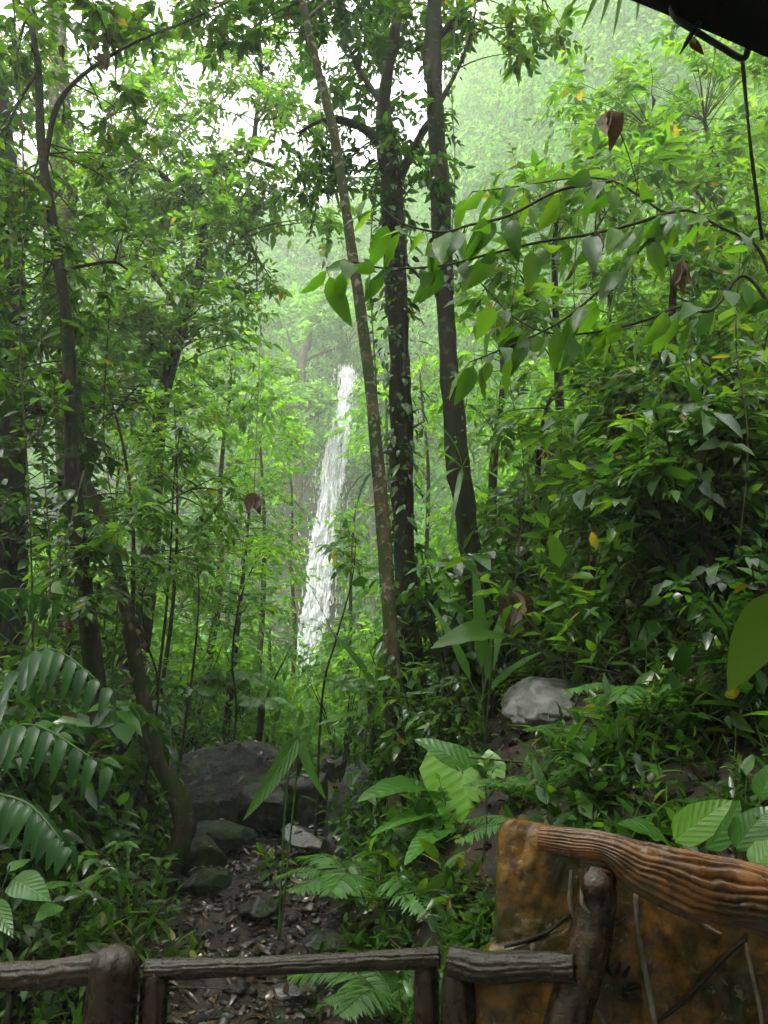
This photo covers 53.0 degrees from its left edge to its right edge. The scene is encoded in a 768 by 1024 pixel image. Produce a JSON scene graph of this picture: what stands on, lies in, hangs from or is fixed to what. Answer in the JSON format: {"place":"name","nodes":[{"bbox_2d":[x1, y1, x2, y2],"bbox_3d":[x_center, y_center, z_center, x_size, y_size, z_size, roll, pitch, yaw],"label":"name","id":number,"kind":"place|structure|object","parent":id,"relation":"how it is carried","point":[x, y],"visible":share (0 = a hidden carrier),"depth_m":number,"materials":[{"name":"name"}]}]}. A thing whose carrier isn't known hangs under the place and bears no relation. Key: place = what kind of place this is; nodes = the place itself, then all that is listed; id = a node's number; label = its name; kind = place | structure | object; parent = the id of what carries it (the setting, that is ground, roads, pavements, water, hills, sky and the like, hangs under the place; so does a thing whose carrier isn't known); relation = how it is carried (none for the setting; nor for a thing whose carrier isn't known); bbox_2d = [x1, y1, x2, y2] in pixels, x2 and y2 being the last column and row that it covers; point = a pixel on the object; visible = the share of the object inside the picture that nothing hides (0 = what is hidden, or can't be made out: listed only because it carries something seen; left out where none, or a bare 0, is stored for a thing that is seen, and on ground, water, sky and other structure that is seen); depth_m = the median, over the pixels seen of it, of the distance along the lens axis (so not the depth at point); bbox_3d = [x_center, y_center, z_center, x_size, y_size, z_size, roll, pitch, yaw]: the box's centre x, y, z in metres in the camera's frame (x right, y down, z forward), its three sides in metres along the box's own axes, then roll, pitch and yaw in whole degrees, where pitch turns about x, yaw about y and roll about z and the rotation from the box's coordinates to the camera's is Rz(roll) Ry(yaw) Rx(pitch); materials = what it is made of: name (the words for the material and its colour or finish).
{"place":"outdoors","nodes":[
{"label":"outdoors","id":0,"kind":"place"},
{"bbox_2d":[0,0,493,213],"label":"sky","id":1,"kind":"structure","parent":0,"point":[410,85],"materials":[{"name":"white"}]},
{"bbox_2d":[284,364,362,686],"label":"waterfall","id":2,"kind":"structure","parent":0,"point":[332,481],"depth_m":53.26,"materials":[{"name":"liquid"}]},
{"bbox_2d":[0,0,767,1023],"bbox_3d":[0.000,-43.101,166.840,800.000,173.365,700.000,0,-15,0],"label":"ground","id":3,"kind":"structure","parent":0,"point":[202,924],"depth_m":5.69,"materials":[{"name":"soil"}]},
{"bbox_2d":[0,859,73,1023],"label":"arrow leaved plant","id":4,"kind":"object","parent":3,"relation":"on","point":[29,885],"visible":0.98,"depth_m":2.85,"materials":[{"name":"green plant"}]},
{"bbox_2d":[0,677,112,883],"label":"glossy shrub","id":5,"kind":"object","parent":3,"relation":"on","point":[57,802],"visible":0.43,"depth_m":4.96,"materials":[{"name":"green plant"}]},
{"bbox_2d":[0,588,116,875],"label":"understory palm","id":6,"kind":"object","parent":3,"relation":"on","point":[43,833],"visible":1,"depth_m":3.56,"materials":[{"name":"green plant"}]},
{"bbox_2d":[0,24,125,707],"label":"shaded tree","id":7,"kind":"object","parent":3,"relation":"on","point":[14,532],"visible":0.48,"depth_m":8.63,"materials":[{"name":"green plant"}]},
{"bbox_2d":[0,610,125,790],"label":"leafy shrub","id":8,"kind":"object","parent":3,"relation":"on","point":[7,663],"visible":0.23,"depth_m":6.74,"materials":[{"name":"green plant"}]},
{"bbox_2d":[0,833,158,1023],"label":"leafy shrub","id":9,"kind":"object","parent":3,"relation":"on","point":[61,946],"visible":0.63,"depth_m":4.22,"materials":[{"name":"green plant"}]},
{"bbox_2d":[0,641,171,939],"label":"glossy shrub","id":10,"kind":"object","parent":3,"relation":"on","point":[126,728],"visible":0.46,"depth_m":5.37,"materials":[{"name":"green plant"}]},
{"bbox_2d":[0,763,190,1023],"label":"undergrowth","id":11,"kind":"object","parent":3,"relation":"on","point":[52,1012],"visible":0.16,"depth_m":5.21,"materials":[{"name":"green plant"}]},
{"bbox_2d":[0,0,192,695],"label":"pale tree","id":12,"kind":"object","parent":3,"relation":"on","point":[64,66],"visible":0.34,"depth_m":14.84,"materials":[{"name":"green plant"}]},
{"bbox_2d":[28,537,180,702],"bbox_3d":[-4.574,2.048,11.936,2.845,3.449,3.050,-13,-19,39],"label":"pale shrub","id":13,"kind":"object","parent":3,"relation":"on","point":[147,612],"visible":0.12,"depth_m":11.81,"materials":[{"name":"green plant"}]},
{"bbox_2d":[5,621,216,814],"bbox_3d":[-2.960,2.388,7.761,2.171,2.660,1.807,8,-17,-28],"label":"glossy shrub","id":14,"kind":"object","parent":3,"relation":"on","point":[122,747],"visible":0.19,"depth_m":7.69,"materials":[{"name":"green plant"}]},
{"bbox_2d":[29,403,195,686],"bbox_3d":[-4.870,0.847,13.577,3.256,6.349,3.970,0,-15,0],"label":"valley tree","id":15,"kind":"object","parent":3,"relation":"on","point":[127,535],"visible":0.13,"depth_m":13.54,"materials":[{"name":"green plant"}]},
{"bbox_2d":[0,650,237,956],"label":"shadow undergrowth","id":16,"kind":"object","parent":3,"relation":"on","point":[113,834],"visible":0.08,"depth_m":6.21,"materials":[{"name":"green plant"}]},
{"bbox_2d":[0,0,246,890],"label":"forked tree","id":17,"kind":"object","parent":3,"relation":"on","point":[125,29],"visible":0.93,"depth_m":7.53,"materials":[{"name":"green plant"}]},
{"bbox_2d":[35,200,54,719],"bbox_3d":[-2.807,-0.621,6.376,0.601,4.562,0.149,0,-15,0],"label":"liana","id":18,"kind":"object","parent":17,"relation":"hanging from","point":[45,707],"visible":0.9,"depth_m":6.37,"materials":[{"name":"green plant"}]},
{"bbox_2d":[97,303,125,691],"bbox_3d":[-2.578,-0.249,7.318,0.515,3.980,0.154,0,-15,0],"label":"liana","id":19,"kind":"object","parent":17,"relation":"hanging from","point":[106,459],"visible":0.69,"depth_m":7.34,"materials":[{"name":"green plant"}]},
{"bbox_2d":[0,341,263,899],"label":"leaning tree","id":20,"kind":"object","parent":3,"relation":"on","point":[177,797],"visible":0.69,"depth_m":7.30,"materials":[{"name":"green plant"}]},
{"bbox_2d":[77,657,215,787],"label":"leafy shrub","id":21,"kind":"object","parent":3,"relation":"on","point":[174,721],"visible":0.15,"depth_m":9.57,"materials":[{"name":"green plant"}]},
{"bbox_2d":[103,555,193,860],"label":"sapling","id":22,"kind":"object","parent":3,"relation":"on","point":[153,586],"visible":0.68,"depth_m":7.46,"materials":[{"name":"green plant"}]},
{"bbox_2d":[127,423,216,781],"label":"sapling","id":23,"kind":"object","parent":3,"relation":"on","point":[179,460],"visible":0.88,"depth_m":8.62,"materials":[{"name":"green plant"}]},
{"bbox_2d":[85,385,264,696],"bbox_3d":[-3.266,0.974,11.068,2.858,5.861,2.875,-14,-20,41],"label":"valley tree","id":24,"kind":"object","parent":3,"relation":"on","point":[195,412],"visible":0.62,"depth_m":11.38,"materials":[{"name":"green plant"}]},
{"bbox_2d":[120,625,254,751],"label":"pale shrub","id":25,"kind":"object","parent":3,"relation":"on","point":[194,716],"visible":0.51,"depth_m":11.82,"materials":[{"name":"green plant"}]},
{"bbox_2d":[156,547,227,828],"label":"sapling","id":26,"kind":"object","parent":3,"relation":"on","point":[201,566],"visible":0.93,"depth_m":8.54,"materials":[{"name":"green plant"}]},
{"bbox_2d":[101,544,283,708],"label":"valley tree","id":27,"kind":"object","parent":3,"relation":"on","point":[190,629],"visible":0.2,"depth_m":16.95,"materials":[{"name":"green plant"}]},
{"bbox_2d":[25,0,361,702],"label":"spreading tree","id":28,"kind":"object","parent":3,"relation":"on","point":[241,221],"visible":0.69,"depth_m":13.72,"materials":[{"name":"green plant"}]},
{"bbox_2d":[180,834,226,877],"bbox_3d":[-1.721,3.175,7.000,0.450,0.467,0.431,-13,-20,40],"label":"boulder","id":29,"kind":"object","parent":3,"relation":"on","point":[200,853],"visible":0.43,"depth_m":6.89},
{"bbox_2d":[179,867,231,896],"bbox_3d":[-1.475,3.083,6.428,0.405,0.215,0.295,-1,-15,5],"label":"flat stone","id":30,"kind":"object","parent":3,"relation":"on","point":[209,880],"visible":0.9,"depth_m":6.33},
{"bbox_2d":[165,820,256,853],"bbox_3d":[-1.766,3.342,7.906,0.917,0.356,0.584,1,-15,-6],"label":"boulder","id":31,"kind":"object","parent":3,"relation":"on","point":[226,835],"visible":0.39,"depth_m":7.76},
{"bbox_2d":[147,330,303,670],"bbox_3d":[-3.914,0.131,17.284,4.136,10.416,3.880,0,-15,0],"label":"valley tree","id":32,"kind":"object","parent":3,"relation":"on","point":[249,407],"visible":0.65,"depth_m":17.62,"materials":[{"name":"green plant"}]},
{"bbox_2d":[52,823,408,1023],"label":"gravel","id":33,"kind":"structure","parent":3,"relation":"on","point":[240,987],"depth_m":5.68,"materials":[{"name":"stone"}]},
{"bbox_2d":[170,740,295,831],"bbox_3d":[-1.747,3.237,8.756,1.628,1.234,1.025,4,-15,-14],"label":"boulder","id":34,"kind":"object","parent":3,"relation":"on","point":[217,793],"visible":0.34,"depth_m":8.56,"materials":[{"name":"stone"}]},
{"bbox_2d":[27,615,438,769],"bbox_3d":[-3.111,3.110,13.563,9.530,3.174,7.454,0,-15,0],"label":"valley saplings mass","id":35,"kind":"object","parent":3,"relation":"on","point":[241,735],"visible":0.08,"depth_m":11.88,"materials":[{"name":"green plant"}]},
{"bbox_2d":[186,669,286,743],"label":"tree fern","id":36,"kind":"object","parent":3,"relation":"on","point":[242,677],"visible":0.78,"depth_m":12.02,"materials":[{"name":"green plant"}]},
{"bbox_2d":[160,452,315,675],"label":"valley tree","id":37,"kind":"object","parent":3,"relation":"on","point":[230,586],"visible":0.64,"depth_m":14.81,"materials":[{"name":"green plant"}]},
{"bbox_2d":[186,629,311,739],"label":"pale shrub","id":38,"kind":"object","parent":3,"relation":"on","point":[239,656],"visible":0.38,"depth_m":14.91,"materials":[{"name":"green plant"}]},
{"bbox_2d":[231,534,287,741],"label":"sapling","id":39,"kind":"object","parent":3,"relation":"on","point":[257,570],"visible":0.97,"depth_m":9.60,"materials":[{"name":"green plant"}]},
{"bbox_2d":[228,695,293,741],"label":"tree fern","id":40,"kind":"object","parent":3,"relation":"on","point":[260,703],"visible":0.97,"depth_m":11.00,"materials":[{"name":"green plant"}]},
{"bbox_2d":[226,300,299,516],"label":"cliff tree","id":41,"kind":"object","parent":3,"relation":"on","point":[269,334],"visible":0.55,"depth_m":67.36,"materials":[{"name":"green plant"}]},
{"bbox_2d":[206,381,321,693],"bbox_3d":[-3.335,0.860,20.635,3.374,10.336,3.907,0,-15,0],"label":"valley tree","id":42,"kind":"object","parent":3,"relation":"on","point":[282,470],"visible":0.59,"depth_m":20.93,"materials":[{"name":"green plant"}]},
{"bbox_2d":[236,782,292,833],"bbox_3d":[-1.279,3.201,8.365,0.636,0.543,0.633,2,-15,-6],"label":"boulder","id":43,"kind":"object","parent":3,"relation":"on","point":[267,814],"visible":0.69,"depth_m":8.17,"materials":[{"name":"stone"}]},
{"bbox_2d":[225,612,313,677],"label":"valley tree","id":44,"kind":"object","parent":3,"relation":"on","point":[279,622],"visible":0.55,"depth_m":20.39,"materials":[{"name":"green plant"}]},
{"bbox_2d":[233,410,325,700],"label":"valley tree","id":45,"kind":"object","parent":3,"relation":"on","point":[289,582],"visible":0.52,"depth_m":24.88,"materials":[{"name":"green plant"}]},
{"bbox_2d":[243,735,326,941],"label":"long leaf plant","id":46,"kind":"object","parent":3,"relation":"on","point":[292,749],"visible":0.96,"depth_m":5.55,"materials":[{"name":"plant"}]},
{"bbox_2d":[164,0,417,819],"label":"slender tree","id":47,"kind":"object","parent":3,"relation":"on","point":[303,15],"visible":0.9,"depth_m":7.33,"materials":[{"name":"brown plant"}]},
{"bbox_2d":[242,356,349,668],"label":"cliff tree","id":48,"kind":"object","parent":3,"relation":"on","point":[315,395],"visible":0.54,"depth_m":54.59,"materials":[{"name":"green plant"}]},
{"bbox_2d":[283,773,327,829],"bbox_3d":[-0.866,3.144,8.377,0.501,0.582,0.459,-2,-15,7],"label":"boulder","id":49,"kind":"object","parent":3,"relation":"on","point":[304,811],"visible":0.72,"depth_m":8.23,"materials":[{"name":"stone"}]},
{"bbox_2d":[282,281,386,602],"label":"cliff tree","id":50,"kind":"object","parent":3,"relation":"on","point":[330,323],"visible":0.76,"depth_m":63.68,"materials":[{"name":"green plant"}]},
{"bbox_2d":[285,642,383,781],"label":"pale shrub","id":51,"kind":"object","parent":3,"relation":"on","point":[349,738],"visible":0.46,"depth_m":11.57,"materials":[{"name":"green plant"}]},
{"bbox_2d":[301,498,378,690],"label":"valley tree","id":52,"kind":"object","parent":3,"relation":"on","point":[346,618],"visible":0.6,"depth_m":17.56,"materials":[{"name":"green plant"}]},
{"bbox_2d":[312,518,376,853],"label":"sapling","id":53,"kind":"object","parent":3,"relation":"on","point":[343,567],"visible":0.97,"depth_m":8.02,"materials":[{"name":"green plant"}]},
{"bbox_2d":[286,853,430,919],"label":"fern","id":54,"kind":"object","parent":3,"relation":"on","point":[345,880],"visible":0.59,"depth_m":4.34,"materials":[{"name":"plant"}]},
{"bbox_2d":[287,970,440,1023],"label":"fern","id":55,"kind":"object","parent":3,"relation":"on","point":[372,994],"visible":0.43,"depth_m":3.50,"materials":[{"name":"plant"}]},
{"bbox_2d":[323,378,415,651],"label":"cliff tree","id":56,"kind":"object","parent":3,"relation":"on","point":[362,467],"visible":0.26,"depth_m":51.49,"materials":[{"name":"green plant"}]},
{"bbox_2d":[310,630,434,837],"bbox_3d":[-0.124,1.705,6.099,1.008,1.909,0.586,2,-15,-6],"label":"long blade plant","id":57,"kind":"object","parent":3,"relation":"on","point":[355,657],"visible":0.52,"depth_m":6.29,"materials":[{"name":"green plant"}]},
{"bbox_2d":[20,0,730,707],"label":"cliff forest","id":58,"kind":"object","parent":3,"relation":"on","point":[470,104],"visible":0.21,"depth_m":64.27,"materials":[{"name":"plant"}]},
{"bbox_2d":[264,0,488,743],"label":"mossy tree","id":59,"kind":"object","parent":3,"relation":"on","point":[393,169],"visible":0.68,"depth_m":8.62,"materials":[{"name":"green plant"}]},
{"bbox_2d":[26,252,733,752],"bbox_3d":[-7.864,-1.118,33.412,32.275,24.030,40.315,0,-15,0],"label":"valley thicket","id":60,"kind":"object","parent":3,"relation":"on","point":[258,664],"visible":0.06,"depth_m":15.40,"materials":[{"name":"green plant"}]},
{"bbox_2d":[0,534,767,1023],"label":"leaf litter","id":61,"kind":"object","parent":3,"relation":"on","point":[258,948],"visible":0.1,"depth_m":4.95,"materials":[{"name":"plant"}]},
{"bbox_2d":[323,682,447,822],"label":"glossy shrub","id":62,"kind":"object","parent":3,"relation":"on","point":[360,730],"visible":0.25,"depth_m":6.24,"materials":[{"name":"green plant"}]},
{"bbox_2d":[334,330,443,621],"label":"valley tree","id":63,"kind":"object","parent":3,"relation":"on","point":[363,414],"visible":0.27,"depth_m":21.15,"materials":[{"name":"green plant"}]},
{"bbox_2d":[343,661,500,807],"bbox_3d":[0.270,1.646,5.626,0.957,1.046,0.964,8,-17,-26],"label":"leafy shrub","id":64,"kind":"object","parent":3,"relation":"on","point":[398,743],"visible":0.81,"depth_m":5.58,"materials":[{"name":"green plant"}]},
{"bbox_2d":[376,343,479,641],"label":"valley tree","id":65,"kind":"object","parent":3,"relation":"on","point":[433,420],"visible":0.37,"depth_m":16.60,"materials":[{"name":"green plant"}]},
{"bbox_2d":[358,738,505,865],"bbox_3d":[0.253,1.734,4.603,1.006,0.721,0.521,10,-18,-32],"label":"giant taro","id":66,"kind":"object","parent":3,"relation":"on","point":[457,771],"visible":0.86,"depth_m":4.65,"materials":[{"name":"green plant"}]},
{"bbox_2d":[350,547,550,732],"bbox_3d":[0.837,1.200,7.174,1.656,2.438,1.990,-13,-19,39],"label":"glossy shrub","id":67,"kind":"object","parent":3,"relation":"on","point":[426,623],"visible":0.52,"depth_m":7.00,"materials":[{"name":"green plant"}]},
{"bbox_2d":[418,838,494,909],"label":"seedling","id":68,"kind":"object","parent":3,"relation":"on","point":[437,880],"visible":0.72,"depth_m":3.84,"materials":[{"name":"green plant"}]},
{"bbox_2d":[370,0,593,717],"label":"tall tree","id":69,"kind":"object","parent":3,"relation":"on","point":[438,38],"visible":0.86,"depth_m":8.38,"materials":[{"name":"brown plant"}]},
{"bbox_2d":[427,556,541,743],"bbox_3d":[0.762,0.991,5.711,0.894,1.553,1.128,0,-15,0],"label":"upright leaf plant","id":70,"kind":"object","parent":3,"relation":"on","point":[478,631],"visible":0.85,"depth_m":5.98,"materials":[{"name":"plant"}]},
{"bbox_2d":[427,294,564,573],"bbox_3d":[1.893,-1.000,12.651,2.401,5.941,2.575,0,-15,0],"label":"tree","id":71,"kind":"object","parent":3,"relation":"on","point":[482,415],"visible":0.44,"depth_m":12.62,"materials":[{"name":"green plant"}]},
{"bbox_2d":[387,803,607,1023],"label":"plant","id":72,"kind":"object","parent":3,"relation":"on","point":[480,921],"visible":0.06,"depth_m":3.40,"materials":[{"name":"green plant"}]},
{"bbox_2d":[270,0,767,768],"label":"hillside forest","id":73,"kind":"object","parent":3,"relation":"on","point":[758,98],"visible":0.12,"depth_m":26.87,"materials":[{"name":"green plant"}]},
{"bbox_2d":[294,481,767,1023],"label":"bank plants","id":74,"kind":"object","parent":3,"relation":"on","point":[578,799],"visible":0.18,"depth_m":4.03,"materials":[{"name":"green plant"}]},
{"bbox_2d":[300,169,767,405],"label":"arching shrub","id":75,"kind":"object","parent":3,"relation":"on","point":[659,233],"visible":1,"depth_m":3.57,"materials":[{"name":"green plant"}]},
{"bbox_2d":[301,308,767,871],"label":"undergrowth plants","id":76,"kind":"object","parent":3,"relation":"on","point":[679,658],"visible":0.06,"depth_m":4.14,"materials":[{"name":"green plant"}]},
{"bbox_2d":[476,474,592,594],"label":"leafy shrub","id":77,"kind":"object","parent":3,"relation":"on","point":[509,525],"visible":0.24,"depth_m":8.01,"materials":[{"name":"green plant"}]},
{"bbox_2d":[501,676,585,726],"bbox_3d":[1.256,1.345,5.421,0.920,0.320,0.704,-2,6,-18],"label":"rock slab","id":78,"kind":"object","parent":3,"relation":"on","point":[531,701],"visible":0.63,"depth_m":5.25,"materials":[{"name":"stone"}]},
{"bbox_2d":[456,364,640,593],"bbox_3d":[1.921,-0.290,8.391,2.308,2.889,2.261,0,-15,0],"label":"tree","id":79,"kind":"object","parent":3,"relation":"on","point":[524,428],"visible":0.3,"depth_m":8.30,"materials":[{"name":"green plant"}]},
{"bbox_2d":[365,187,767,713],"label":"bank shrub mass","id":80,"kind":"object","parent":3,"relation":"on","point":[572,627],"visible":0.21,"depth_m":5.72,"materials":[{"name":"green plant"}]},
{"bbox_2d":[499,501,542,634],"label":"dead leaf","id":81,"kind":"object","parent":80,"relation":"hanging from","point":[523,598],"visible":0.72,"depth_m":6.01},
{"bbox_2d":[454,112,697,418],"bbox_3d":[2.696,-2.497,10.114,4.295,7.317,2.391,8,-17,-27],"label":"tree","id":82,"kind":"object","parent":3,"relation":"on","point":[666,161],"visible":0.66,"depth_m":9.95,"materials":[{"name":"green plant"}]},
{"bbox_2d":[544,415,670,613],"bbox_3d":[2.067,0.100,6.392,1.503,1.644,1.515,-13,-20,40],"label":"leafy shrub","id":83,"kind":"object","parent":3,"relation":"on","point":[613,430],"visible":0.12,"depth_m":6.42,"materials":[{"name":"green plant"}]},
{"bbox_2d":[504,244,727,407],"bbox_3d":[3.472,-1.983,10.959,3.479,4.558,2.333,0,-15,0],"label":"tree","id":84,"kind":"object","parent":3,"relation":"on","point":[623,309],"visible":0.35,"depth_m":10.88,"materials":[{"name":"green plant"}]},
{"bbox_2d":[496,168,767,576],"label":"tree","id":85,"kind":"object","parent":3,"relation":"on","point":[618,386],"visible":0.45,"depth_m":6.62,"materials":[{"name":"green plant"}]},
{"bbox_2d":[524,15,767,360],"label":"tree","id":86,"kind":"object","parent":3,"relation":"on","point":[712,158],"visible":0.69,"depth_m":12.86,"materials":[{"name":"green plant"}]},
{"bbox_2d":[563,682,743,716],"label":"fern","id":87,"kind":"object","parent":3,"relation":"on","point":[619,697],"visible":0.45,"depth_m":4.14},
{"bbox_2d":[559,359,767,672],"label":"glossy shrub","id":88,"kind":"object","parent":3,"relation":"on","point":[678,516],"visible":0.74,"depth_m":5.02,"materials":[{"name":"green plant"}]},
{"bbox_2d":[565,443,767,615],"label":"glossy shrub","id":89,"kind":"object","parent":3,"relation":"on","point":[570,487],"visible":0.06,"depth_m":5.74,"materials":[{"name":"green plant"}]},
{"bbox_2d":[582,346,767,584],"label":"tree","id":90,"kind":"object","parent":3,"relation":"on","point":[728,451],"visible":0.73,"depth_m":5.04,"materials":[{"name":"green plant"}]},
{"bbox_2d":[725,230,758,567],"bbox_3d":[2.293,-0.799,4.978,0.420,2.350,0.166,0,-15,0],"label":"liana","id":91,"kind":"object","parent":90,"relation":"hanging from","point":[739,551],"visible":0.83,"depth_m":4.96,"materials":[{"name":"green plant"}]},
{"bbox_2d":[617,765,767,865],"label":"broad leaved plant","id":92,"kind":"object","parent":3,"relation":"on","point":[719,825],"visible":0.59,"depth_m":2.64,"materials":[{"name":"green plant"}]},
{"bbox_2d":[626,314,767,429],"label":"leafy shrub","id":93,"kind":"object","parent":3,"relation":"on","point":[754,335],"visible":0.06,"depth_m":6.73,"materials":[{"name":"green plant"}]},
{"bbox_2d":[643,554,767,746],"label":"glossy shrub","id":94,"kind":"object","parent":3,"relation":"on","point":[705,639],"visible":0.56,"depth_m":3.83,"materials":[{"name":"green plant"}]},
{"bbox_2d":[667,676,764,756],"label":"seedling","id":95,"kind":"object","parent":3,"relation":"on","point":[735,717],"visible":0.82,"depth_m":3.72,"materials":[{"name":"green plant"}]},
{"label":"viewing platform","id":96,"kind":"structure","parent":3,"relation":"on","visible":0},
{"bbox_2d":[0,943,576,1023],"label":"log railing","id":97,"kind":"object","parent":96,"relation":"on","point":[107,976],"visible":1,"depth_m":1.94,"materials":[{"name":"wood"}]},
{"bbox_2d":[474,818,767,1023],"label":"carved board","id":98,"kind":"object","parent":96,"relation":"on","point":[646,932],"visible":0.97,"depth_m":1.91,"materials":[{"name":"wood"}]},
{"bbox_2d":[631,0,767,61],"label":"shelter roof","id":99,"kind":"structure","parent":96,"relation":"on","point":[743,23],"depth_m":2.02,"materials":[{"name":"metal"}]},
{"bbox_2d":[727,594,767,691],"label":"climbing leaf","id":100,"kind":"object","parent":99,"relation":"hanging from","point":[748,652],"visible":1,"depth_m":1.26,"materials":[{"name":"plant"}]},
{"bbox_3d":[0.263,-10.552,-1.517,33.713,7.576,24.620,0,-15,0],"label":"overhead canopy","id":101,"kind":"object","parent":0,"visible":0},
{"bbox_2d":[5,0,39,699],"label":"liana","id":102,"kind":"object","parent":101,"relation":"hanging from","point":[25,443],"visible":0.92,"depth_m":6.09,"materials":[{"name":"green plant"}]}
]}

